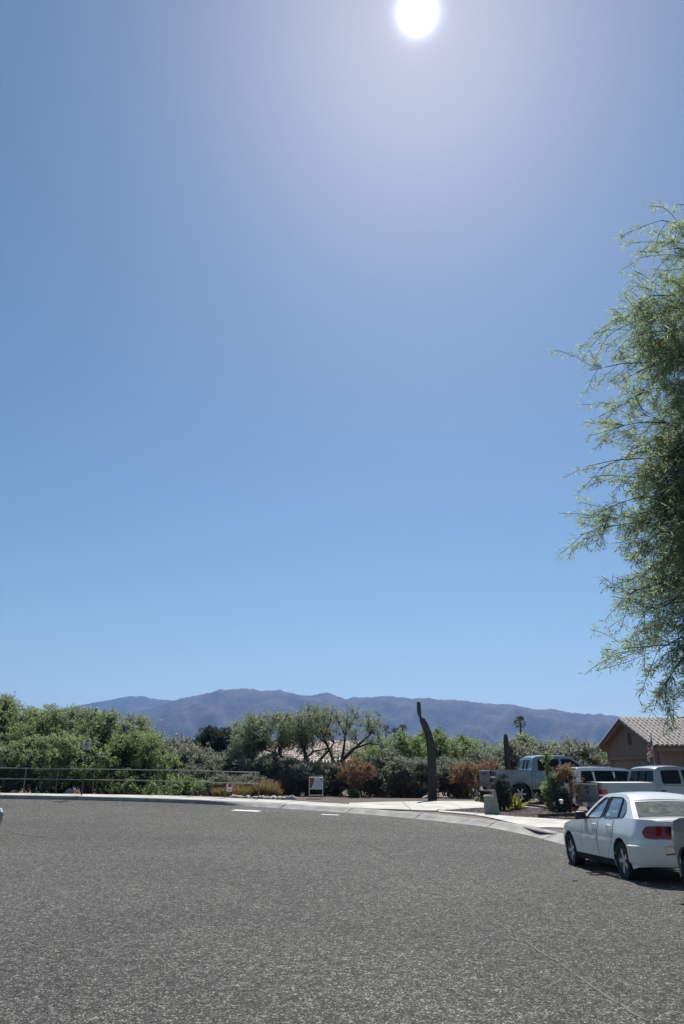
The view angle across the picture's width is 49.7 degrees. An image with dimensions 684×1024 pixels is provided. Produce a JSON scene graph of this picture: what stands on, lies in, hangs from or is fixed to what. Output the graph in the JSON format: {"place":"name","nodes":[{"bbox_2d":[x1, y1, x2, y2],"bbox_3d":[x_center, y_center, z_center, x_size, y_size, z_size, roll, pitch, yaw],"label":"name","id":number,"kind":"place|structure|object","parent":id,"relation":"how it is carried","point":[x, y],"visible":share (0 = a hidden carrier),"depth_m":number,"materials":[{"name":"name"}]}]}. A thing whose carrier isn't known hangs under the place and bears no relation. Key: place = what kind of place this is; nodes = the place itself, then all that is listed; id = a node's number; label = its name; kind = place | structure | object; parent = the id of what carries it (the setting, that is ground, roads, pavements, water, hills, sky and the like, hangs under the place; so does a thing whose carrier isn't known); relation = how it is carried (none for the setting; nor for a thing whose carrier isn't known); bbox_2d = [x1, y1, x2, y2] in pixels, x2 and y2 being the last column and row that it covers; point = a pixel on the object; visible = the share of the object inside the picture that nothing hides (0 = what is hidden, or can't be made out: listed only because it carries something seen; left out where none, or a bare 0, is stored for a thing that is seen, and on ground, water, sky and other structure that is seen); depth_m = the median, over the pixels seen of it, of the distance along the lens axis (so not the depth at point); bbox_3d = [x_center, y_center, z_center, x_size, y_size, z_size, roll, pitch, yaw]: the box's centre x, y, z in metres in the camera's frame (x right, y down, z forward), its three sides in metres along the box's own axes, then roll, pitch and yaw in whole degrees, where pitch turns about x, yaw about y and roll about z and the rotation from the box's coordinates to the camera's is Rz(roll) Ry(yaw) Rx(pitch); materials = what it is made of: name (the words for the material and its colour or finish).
{"place":"outdoors","nodes":[
{"label":"outdoors","id":0,"kind":"place"},
{"bbox_2d":[21,696,171,733],"bbox_3d":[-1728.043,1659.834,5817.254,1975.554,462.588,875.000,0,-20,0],"label":"distant mountain","id":1,"kind":"structure","parent":0,"point":[128,704],"depth_m":6039.52,"materials":[{"name":"stone"}]},
{"bbox_2d":[0,793,570,828],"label":"sidewalk","id":2,"kind":"structure","parent":0,"point":[542,822],"depth_m":29.42,"materials":[{"name":"concrete"}]},
{"bbox_2d":[81,742,89,794],"bbox_3d":[-11.511,11.457,33.018,0.310,2.280,0.054,0,-20,0],"label":"no parking sign","id":3,"kind":"object","parent":2,"relation":"on","point":[86,745],"visible":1,"depth_m":33.24,"materials":[{"name":"grey metal"}]},
{"bbox_2d":[0,688,618,755],"bbox_3d":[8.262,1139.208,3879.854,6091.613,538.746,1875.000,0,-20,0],"label":"mountain range","id":4,"kind":"structure","parent":0,"point":[222,709],"depth_m":4079.19,"materials":[{"name":"stone"}]},
{"bbox_2d":[0,782,676,838],"bbox_3d":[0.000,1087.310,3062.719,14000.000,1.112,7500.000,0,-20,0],"label":"ground","id":5,"kind":"structure","parent":0,"point":[534,802],"depth_m":35.39,"materials":[{"name":"soil"}]},
{"bbox_2d":[0,690,35,762],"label":"mesquite tree","id":6,"kind":"object","parent":5,"relation":"on","point":[7,713],"visible":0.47,"depth_m":41.32,"materials":[{"name":"green plant"}]},
{"bbox_2d":[0,702,44,792],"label":"mesquite tree","id":7,"kind":"object","parent":5,"relation":"on","point":[26,711],"visible":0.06,"depth_m":43.24,"materials":[{"name":"green plant"}]},
{"bbox_2d":[0,735,57,792],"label":"green shrub","id":8,"kind":"object","parent":5,"relation":"on","point":[5,752],"visible":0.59,"depth_m":36.14,"materials":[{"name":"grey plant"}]},
{"bbox_2d":[0,703,82,792],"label":"mesquite tree","id":9,"kind":"object","parent":5,"relation":"on","point":[43,723],"visible":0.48,"depth_m":40.09,"materials":[{"name":"green plant"}]},
{"bbox_2d":[35,703,97,793],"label":"mesquite tree","id":10,"kind":"object","parent":5,"relation":"on","point":[74,713],"visible":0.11,"depth_m":41.87,"materials":[{"name":"green plant"}]},
{"bbox_2d":[0,730,133,793],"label":"mesquite tree","id":11,"kind":"object","parent":5,"relation":"on","point":[48,745],"visible":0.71,"depth_m":36.43,"materials":[{"name":"green plant"}]},
{"bbox_2d":[63,763,104,793],"bbox_3d":[-12.415,13.085,36.044,1.935,1.665,1.886,0,-20,0],"label":"shrub","id":12,"kind":"object","parent":5,"relation":"on","point":[86,789],"visible":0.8,"depth_m":35.65,"materials":[{"name":"green plant"}]},
{"bbox_2d":[55,706,135,793],"bbox_3d":[-13.360,13.070,39.968,4.855,5.092,5.398,0,-20,0],"label":"mesquite tree","id":13,"kind":"object","parent":5,"relation":"on","point":[97,723],"visible":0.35,"depth_m":39.97,"materials":[{"name":"green plant"}]},
{"bbox_2d":[75,711,170,786],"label":"mesquite tree","id":14,"kind":"object","parent":5,"relation":"on","point":[139,723],"visible":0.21,"depth_m":40.87,"materials":[{"name":"green plant"}]},
{"bbox_2d":[109,775,148,794],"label":"green shrub","id":15,"kind":"object","parent":5,"relation":"on","point":[131,788],"visible":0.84,"depth_m":35.38,"materials":[{"name":"green plant"}]},
{"bbox_2d":[0,768,259,798],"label":"handrail","id":16,"kind":"object","parent":5,"relation":"on","point":[157,780],"visible":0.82,"depth_m":34.38,"materials":[{"name":"metal"}]},
{"bbox_2d":[90,725,183,794],"bbox_3d":[-10.630,13.256,38.295,4.889,4.303,4.617,0,-20,0],"label":"mesquite tree","id":17,"kind":"object","parent":5,"relation":"on","point":[149,748],"visible":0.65,"depth_m":38.19,"materials":[{"name":"green plant"}]},
{"bbox_2d":[133,750,185,794],"bbox_3d":[-9.956,14.268,39.388,3.720,3.380,3.756,-10,-22,26],"label":"green shrub","id":18,"kind":"object","parent":5,"relation":"on","point":[166,758],"visible":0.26,"depth_m":39.08,"materials":[{"name":"green plant"}]},
{"bbox_2d":[138,729,193,781],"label":"brush","id":19,"kind":"object","parent":5,"relation":"on","point":[178,744],"visible":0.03,"depth_m":42.60,"materials":[{"name":"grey plant"}]},
{"bbox_2d":[145,774,208,795],"bbox_3d":[-7.739,13.639,36.176,3.733,1.624,3.222,10,-22,-26],"label":"green shrub","id":20,"kind":"object","parent":5,"relation":"on","point":[177,788],"visible":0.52,"depth_m":35.66,"materials":[{"name":"green plant"}]},
{"bbox_2d":[163,742,217,776],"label":"brush","id":21,"kind":"object","parent":5,"relation":"on","point":[186,752],"visible":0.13,"depth_m":40.83,"materials":[{"name":"green plant"}]},
{"bbox_2d":[171,749,222,780],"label":"brush","id":22,"kind":"object","parent":5,"relation":"on","point":[199,763],"visible":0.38,"depth_m":38.36,"materials":[{"name":"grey plant"}]},
{"bbox_2d":[188,780,226,795],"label":"green shrub","id":23,"kind":"object","parent":5,"relation":"on","point":[197,790],"visible":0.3,"depth_m":35.20,"materials":[{"name":"green plant"}]},
{"bbox_2d":[188,773,236,796],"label":"brush","id":24,"kind":"object","parent":5,"relation":"on","point":[218,778],"visible":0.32,"depth_m":35.34,"materials":[{"name":"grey plant"}]},
{"bbox_2d":[190,725,241,755],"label":"evergreen tree","id":25,"kind":"object","parent":5,"relation":"on","point":[216,738],"visible":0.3,"depth_m":48.96,"materials":[{"name":"green plant"}]},
{"bbox_2d":[211,786,227,795],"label":"dry grass clump","id":26,"kind":"object","parent":5,"relation":"on","point":[218,791],"visible":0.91,"depth_m":34.06,"materials":[{"name":"plant"}]},
{"bbox_2d":[204,750,238,774],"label":"brush","id":27,"kind":"object","parent":5,"relation":"on","point":[220,755],"visible":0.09,"depth_m":40.23,"materials":[{"name":"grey plant"}]},
{"bbox_2d":[226,784,231,795],"bbox_3d":[-5.043,12.450,33.103,0.250,0.627,0.039,0,-20,0],"label":"sign","id":28,"kind":"object","parent":5,"relation":"on","point":[229,788],"visible":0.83,"depth_m":33.11,"materials":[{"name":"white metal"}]},
{"bbox_2d":[215,744,261,782],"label":"brush","id":29,"kind":"object","parent":5,"relation":"on","point":[227,765],"visible":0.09,"depth_m":38.53,"materials":[{"name":"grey plant"}]},
{"bbox_2d":[224,784,253,795],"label":"dry grass clump","id":30,"kind":"object","parent":5,"relation":"on","point":[239,790],"visible":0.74,"depth_m":33.83,"materials":[{"name":"plant"}]},
{"bbox_2d":[227,773,279,796],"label":"brush","id":31,"kind":"object","parent":5,"relation":"on","point":[250,778],"visible":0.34,"depth_m":35.19,"materials":[{"name":"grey plant"}]},
{"bbox_2d":[233,754,287,790],"bbox_3d":[-4.143,13.803,37.707,3.536,2.859,2.347,-5,-20,14],"label":"brush","id":32,"kind":"object","parent":5,"relation":"on","point":[264,764],"visible":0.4,"depth_m":37.37,"materials":[{"name":"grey plant"}]},
{"bbox_2d":[249,777,281,795],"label":"dry grass clump","id":33,"kind":"object","parent":5,"relation":"on","point":[266,788],"visible":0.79,"depth_m":33.69,"materials":[{"name":"plant"}]},
{"bbox_2d":[249,747,289,795],"bbox_3d":[-3.606,13.861,38.680,3.734,3.032,2.960,-14,-24,35],"label":"brush","id":34,"kind":"object","parent":5,"relation":"on","point":[274,758],"visible":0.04,"depth_m":38.83,"materials":[{"name":"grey plant"}]},
{"bbox_2d":[272,787,283,795],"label":"dry grass clump","id":35,"kind":"object","parent":5,"relation":"on","point":[277,793],"visible":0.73,"depth_m":33.81,"materials":[{"name":"plant"}]},
{"bbox_2d":[274,754,312,796],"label":"brush","id":36,"kind":"object","parent":5,"relation":"on","point":[292,769],"visible":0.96,"depth_m":36.63,"materials":[{"name":"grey plant"}]},
{"bbox_2d":[226,703,371,763],"bbox_3d":[-2.301,12.840,39.970,8.215,5.088,4.029,0,-20,0],"label":"mesquite tree","id":37,"kind":"object","parent":5,"relation":"on","point":[258,739],"visible":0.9,"depth_m":39.48,"materials":[{"name":"green plant"}]},
{"bbox_2d":[255,741,366,787],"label":"house","id":38,"kind":"structure","parent":5,"relation":"on","point":[326,761],"depth_m":60.69,"materials":[{"name":"paint"}]},
{"bbox_2d":[290,757,338,795],"bbox_3d":[-1.418,13.482,37.219,2.571,2.160,2.677,-3,-20,8],"label":"brush","id":39,"kind":"object","parent":5,"relation":"on","point":[323,773],"visible":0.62,"depth_m":36.93,"materials":[{"name":"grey plant"}]},
{"bbox_2d":[309,777,322,797],"bbox_3d":[-1.159,12.387,32.976,0.638,1.067,0.033,0,-20,0],"label":"yard sign","id":40,"kind":"object","parent":5,"relation":"on","point":[315,783],"visible":0.95,"depth_m":33.04,"materials":[{"name":"white plastic"}]},
{"bbox_2d":[316,760,349,795],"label":"brush","id":41,"kind":"object","parent":5,"relation":"on","point":[334,771],"visible":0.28,"depth_m":37.67,"materials":[{"name":"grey plant"}]},
{"bbox_2d":[288,700,391,773],"bbox_3d":[-0.129,12.489,39.047,5.649,5.011,3.676,0,-20,0],"label":"mesquite tree","id":42,"kind":"object","parent":5,"relation":"on","point":[371,729],"visible":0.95,"depth_m":39.10,"materials":[{"name":"green plant"}]},
{"bbox_2d":[347,789,359,797],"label":"garden shrub","id":43,"kind":"object","parent":5,"relation":"on","point":[353,793],"visible":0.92,"depth_m":34.41,"materials":[{"name":"green plant"}]},
{"bbox_2d":[334,755,377,792],"bbox_3d":[0.674,12.620,35.151,2.149,2.096,2.012,0,-20,0],"label":"rust shrub","id":44,"kind":"object","parent":5,"relation":"on","point":[356,779],"visible":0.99,"depth_m":35.05,"materials":[{"name":"brown plant"}]},
{"bbox_2d":[332,763,389,796],"bbox_3d":[1.062,13.636,37.537,3.121,1.939,2.612,-7,-21,19],"label":"brush","id":45,"kind":"object","parent":5,"relation":"on","point":[369,790],"visible":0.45,"depth_m":36.92,"materials":[{"name":"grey plant"}]},
{"bbox_2d":[346,740,378,763],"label":"bushy tree","id":46,"kind":"object","parent":5,"relation":"on","point":[363,753],"visible":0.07,"depth_m":54.62,"materials":[{"name":"green plant"}]},
{"bbox_2d":[357,747,400,795],"bbox_3d":[2.168,13.586,38.165,2.371,2.835,3.304,-16,-25,38],"label":"brush","id":47,"kind":"object","parent":5,"relation":"on","point":[381,760],"visible":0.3,"depth_m":37.94,"materials":[{"name":"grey plant"}]},
{"bbox_2d":[363,734,394,769],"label":"bushy tree","id":48,"kind":"object","parent":5,"relation":"on","point":[372,751],"visible":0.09,"depth_m":53.06,"materials":[{"name":"green plant"}]},
{"bbox_2d":[382,724,389,745],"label":"fan palm","id":49,"kind":"object","parent":5,"relation":"on","point":[385,729],"visible":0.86,"depth_m":201.40,"materials":[{"name":"green plant"}]},
{"bbox_2d":[249,796,538,805],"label":"leaf litter","id":50,"kind":"object","parent":5,"relation":"on","point":[341,800],"visible":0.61,"depth_m":32.44,"materials":[{"name":"plant"}]},
{"bbox_2d":[369,753,420,797],"bbox_3d":[2.686,13.160,36.480,2.677,2.460,2.571,-17,-26,40],"label":"brush","id":51,"kind":"object","parent":5,"relation":"on","point":[393,786],"visible":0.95,"depth_m":35.96,"materials":[{"name":"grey plant"}]},
{"bbox_2d":[374,729,436,782],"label":"bushy tree","id":52,"kind":"object","parent":5,"relation":"on","point":[407,745],"visible":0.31,"depth_m":50.95,"materials":[{"name":"green plant"}]},
{"bbox_2d":[395,757,444,797],"bbox_3d":[3.763,13.325,36.817,3.075,2.348,2.117,-2,-20,5],"label":"brush","id":53,"kind":"object","parent":5,"relation":"on","point":[421,764],"visible":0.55,"depth_m":36.43,"materials":[{"name":"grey plant"}]},
{"bbox_2d":[417,701,436,798],"bbox_3d":[3.965,11.110,34.466,0.818,4.445,0.425,0,-20,0],"label":"saguaro cactus","id":54,"kind":"object","parent":5,"relation":"on","point":[432,773],"visible":0.98,"depth_m":34.23,"materials":[{"name":"plant"}]},
{"bbox_2d":[404,727,450,754],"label":"bushy tree","id":55,"kind":"object","parent":5,"relation":"on","point":[422,734],"visible":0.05,"depth_m":54.15,"materials":[{"name":"green plant"}]},
{"bbox_2d":[417,726,472,765],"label":"bushy tree","id":56,"kind":"object","parent":5,"relation":"on","point":[443,739],"visible":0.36,"depth_m":51.72,"materials":[{"name":"green plant"}]},
{"bbox_2d":[420,753,474,797],"bbox_3d":[5.257,13.566,37.807,3.121,2.463,2.612,3,-20,-8],"label":"brush","id":57,"kind":"object","parent":5,"relation":"on","point":[441,761],"visible":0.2,"depth_m":37.28,"materials":[{"name":"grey plant"}]},
{"bbox_2d":[440,759,476,797],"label":"brush","id":58,"kind":"object","parent":5,"relation":"on","point":[456,793],"visible":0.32,"depth_m":36.60,"materials":[{"name":"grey plant"}]},
{"bbox_2d":[445,759,483,798],"bbox_3d":[6.151,12.947,35.704,2.422,2.002,1.821,0,-20,0],"label":"rust shrub","id":59,"kind":"object","parent":5,"relation":"on","point":[467,774],"visible":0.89,"depth_m":35.52,"materials":[{"name":"brown plant"}]},
{"bbox_2d":[447,733,483,762],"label":"bushy tree","id":60,"kind":"object","parent":5,"relation":"on","point":[465,741],"visible":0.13,"depth_m":53.85,"materials":[{"name":"green plant"}]},
{"bbox_2d":[475,796,483,801],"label":"garden shrub","id":61,"kind":"object","parent":5,"relation":"on","point":[479,799],"visible":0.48,"depth_m":31.88,"materials":[{"name":"green plant"}]},
{"bbox_2d":[457,746,504,796],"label":"brush","id":62,"kind":"object","parent":5,"relation":"on","point":[485,756],"visible":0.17,"depth_m":40.27,"materials":[{"name":"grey plant"}]},
{"bbox_2d":[470,736,498,793],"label":"bushy tree","id":63,"kind":"object","parent":5,"relation":"on","point":[483,748],"visible":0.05,"depth_m":56.90,"materials":[{"name":"green plant"}]},
{"bbox_2d":[475,759,500,794],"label":"rust shrub","id":64,"kind":"object","parent":5,"relation":"on","point":[491,765],"visible":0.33,"depth_m":36.43,"materials":[{"name":"brown plant"}]},
{"bbox_2d":[437,807,574,818],"bbox_3d":[6.321,11.096,27.335,5.759,0.209,5.656,0,-20,0],"label":"gravel bed","id":65,"kind":"object","parent":5,"relation":"on","point":[516,814],"visible":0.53,"depth_m":26.53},
{"bbox_2d":[483,790,499,814],"bbox_3d":[5.263,10.243,26.089,0.549,0.836,0.435,-2,-20,6],"label":"utility pedestal","id":66,"kind":"object","parent":65,"relation":"on","point":[491,805],"visible":0.84,"depth_m":25.90,"materials":[{"name":"grey paint"}]},
{"bbox_2d":[487,777,513,809],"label":"garden shrub","id":67,"kind":"object","parent":65,"relation":"on","point":[501,789],"visible":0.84,"depth_m":27.54,"materials":[{"name":"green plant"}]},
{"bbox_2d":[493,773,509,809],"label":"garden shrub","id":68,"kind":"object","parent":65,"relation":"on","point":[503,776],"visible":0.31,"depth_m":28.07,"materials":[{"name":"green plant"}]},
{"bbox_2d":[510,795,528,808],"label":"agave","id":69,"kind":"object","parent":65,"relation":"on","point":[516,804],"visible":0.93,"depth_m":27.77,"materials":[{"name":"yellow plant"}]},
{"bbox_2d":[510,793,529,808],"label":"agave","id":70,"kind":"object","parent":65,"relation":"on","point":[512,799],"visible":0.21,"depth_m":28.04,"materials":[{"name":"yellow plant"}]},
{"bbox_2d":[539,751,557,809],"bbox_3d":[8.119,10.649,29.124,0.903,2.391,0.914,13,-23,-32],"label":"garden shrub","id":71,"kind":"object","parent":65,"relation":"on","point":[546,758],"visible":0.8,"depth_m":29.09,"materials":[{"name":"green plant"}]},
{"bbox_2d":[543,774,569,810],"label":"garden shrub","id":72,"kind":"object","parent":65,"relation":"on","point":[554,785],"visible":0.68,"depth_m":28.76,"materials":[{"name":"green plant"}]},
{"bbox_2d":[538,812,574,817],"bbox_3d":[7.417,10.382,25.316,2.037,0.130,0.090,14,-24,-34],"label":"edging board","id":73,"kind":"object","parent":65,"relation":"on","point":[570,814],"visible":0.81,"depth_m":25.18,"materials":[{"name":"wood"}]},
{"bbox_2d":[553,787,573,812],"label":"garden shrub","id":74,"kind":"object","parent":65,"relation":"on","point":[560,793],"visible":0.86,"depth_m":27.86,"materials":[{"name":"green plant"}]},
{"bbox_2d":[553,763,583,811],"bbox_3d":[8.791,10.761,28.674,1.286,2.017,1.132,0,-20,0],"label":"rust shrub","id":75,"kind":"object","parent":65,"relation":"on","point":[564,771],"visible":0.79,"depth_m":28.70,"materials":[{"name":"brown plant"}]},
{"bbox_2d":[503,734,510,769],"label":"saguaro cactus","id":76,"kind":"object","parent":5,"relation":"on","point":[506,754],"visible":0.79,"depth_m":36.35,"materials":[{"name":"plant"}]},
{"bbox_2d":[488,738,541,801],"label":"brush","id":77,"kind":"object","parent":5,"relation":"on","point":[517,752],"visible":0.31,"depth_m":42.95,"materials":[{"name":"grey plant"}]},
{"bbox_2d":[495,730,538,752],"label":"bushy tree","id":78,"kind":"object","parent":5,"relation":"on","point":[523,738],"visible":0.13,"depth_m":54.95,"materials":[{"name":"green plant"}]},
{"bbox_2d":[513,716,526,734],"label":"fan palm","id":79,"kind":"object","parent":5,"relation":"on","point":[520,719],"visible":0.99,"depth_m":144.34,"materials":[{"name":"green plant"}]},
{"bbox_2d":[524,827,563,833],"bbox_3d":[6.754,7.973,17.926,1.274,0.191,11.083,4,-20,-10],"label":"gravel strip","id":80,"kind":"object","parent":5,"relation":"on","point":[560,830],"visible":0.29,"depth_m":21.22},
{"bbox_2d":[525,740,583,802],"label":"brush","id":81,"kind":"object","parent":5,"relation":"on","point":[563,752],"visible":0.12,"depth_m":43.46,"materials":[{"name":"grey plant"}]},
{"bbox_2d":[544,740,584,763],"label":"bushy tree","id":82,"kind":"object","parent":5,"relation":"on","point":[554,743],"visible":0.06,"depth_m":57.02,"materials":[{"name":"green plant"}]},
{"bbox_2d":[556,733,608,766],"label":"brush","id":83,"kind":"object","parent":5,"relation":"on","point":[594,758],"visible":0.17,"depth_m":44.37,"materials":[{"name":"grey plant"}]},
{"bbox_2d":[594,744,607,764],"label":"bushy tree","id":84,"kind":"object","parent":5,"relation":"on","point":[602,754],"visible":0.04,"depth_m":62.49,"materials":[{"name":"green plant"}]},
{"bbox_2d":[546,198,683,742],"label":"mesquite tree","id":85,"kind":"object","parent":5,"relation":"on","point":[667,445],"visible":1,"depth_m":8.02,"materials":[{"name":"green plant"}]},
{"bbox_2d":[595,716,683,785],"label":"house","id":86,"kind":"structure","parent":5,"relation":"on","point":[624,741],"depth_m":45.12,"materials":[{"name":"beige paint"}]},
{"bbox_2d":[613,759,656,770],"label":"garage door","id":87,"kind":"structure","parent":86,"relation":"in","point":[626,764],"depth_m":45.56,"materials":[{"name":"paint"}]},
{"bbox_2d":[647,732,654,764],"bbox_3d":[13.883,11.671,32.968,0.350,3.554,0.297,0,-20,0],"label":"flag","id":88,"kind":"object","parent":5,"relation":"on","point":[650,755],"visible":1,"depth_m":33.29,"materials":[{"name":"fabric"}]},
{"bbox_2d":[0,799,683,1023],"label":"road","id":89,"kind":"structure","parent":0,"point":[396,914],"depth_m":8.78,"materials":[{"name":"asphalt"}]},
{"bbox_2d":[0,807,3,824],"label":"sedan","id":90,"kind":"object","parent":89,"relation":"on","point":[1,813],"visible":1,"depth_m":19.54,"materials":[{"name":"grey paint"}]},
{"bbox_2d":[0,795,564,844],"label":"kerb","id":91,"kind":"structure","parent":89,"relation":"on","point":[557,837],"depth_m":27.70,"materials":[{"name":"concrete"}]},
{"bbox_2d":[3,820,679,1023],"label":"loose grit","id":92,"kind":"object","parent":89,"relation":"on","point":[357,932],"visible":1,"depth_m":7.24,"materials":[{"name":"gravel"}]},
{"bbox_2d":[576,975,596,988],"bbox_3d":[2.069,3.974,6.251,0.033,0.001,0.441,1,-20,-3],"label":"road seam","id":93,"kind":"object","parent":89,"relation":"on","point":[587,982],"visible":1,"depth_m":6.25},
{"bbox_2d":[596,989,619,1003],"bbox_3d":[2.100,3.833,5.854,0.041,0.001,0.406,2,-20,-5],"label":"road seam","id":94,"kind":"object","parent":89,"relation":"on","point":[604,994],"visible":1,"depth_m":5.86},
{"bbox_2d":[563,791,683,879],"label":"sedan","id":95,"kind":"object","parent":89,"relation":"on","point":[634,839],"visible":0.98,"depth_m":12.99,"materials":[{"name":"white paint"}]},
{"bbox_2d":[620,1003,649,1020],"bbox_3d":[2.147,3.696,5.466,0.054,0.001,0.427,2,-20,-6],"label":"road seam","id":96,"kind":"object","parent":89,"relation":"on","point":[627,1008],"visible":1,"depth_m":5.47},
{"bbox_2d":[664,818,683,885],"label":"pickup truck","id":97,"kind":"object","parent":89,"relation":"on","point":[677,835],"visible":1,"depth_m":10.34,"materials":[{"name":"grey paint"}]},
{"bbox_2d":[0,0,683,720],"label":"sky","id":98,"kind":"structure","parent":0,"point":[286,286],"materials":[{"name":"blue"}]},
{"bbox_2d":[349,801,664,813],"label":"driveway","id":99,"kind":"structure","parent":0,"point":[428,806],"depth_m":29.45,"materials":[{"name":"concrete"}]},
{"bbox_2d":[478,755,583,802],"bbox_3d":[9.132,11.691,32.349,6.261,1.990,2.412,2,-20,-6],"label":"pickup truck","id":100,"kind":"object","parent":99,"relation":"on","point":[527,777],"visible":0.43,"depth_m":31.39,"materials":[{"name":"silver metal"}]},
{"bbox_2d":[556,765,653,811],"bbox_3d":[11.474,11.740,31.474,4.947,1.846,2.171,5,-20,-13],"label":"van","id":101,"kind":"object","parent":99,"relation":"on","point":[601,773],"visible":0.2,"depth_m":30.77,"materials":[{"name":"white paint"}]},
{"bbox_2d":[590,813,679,816],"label":"driveway","id":102,"kind":"structure","parent":0,"point":[593,815],"depth_m":27.59,"materials":[{"name":"concrete"}]},
{"bbox_2d":[575,765,683,814],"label":"pickup truck","id":103,"kind":"object","parent":102,"relation":"on","point":[657,778],"visible":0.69,"depth_m":27.94,"materials":[{"name":"grey paint"}]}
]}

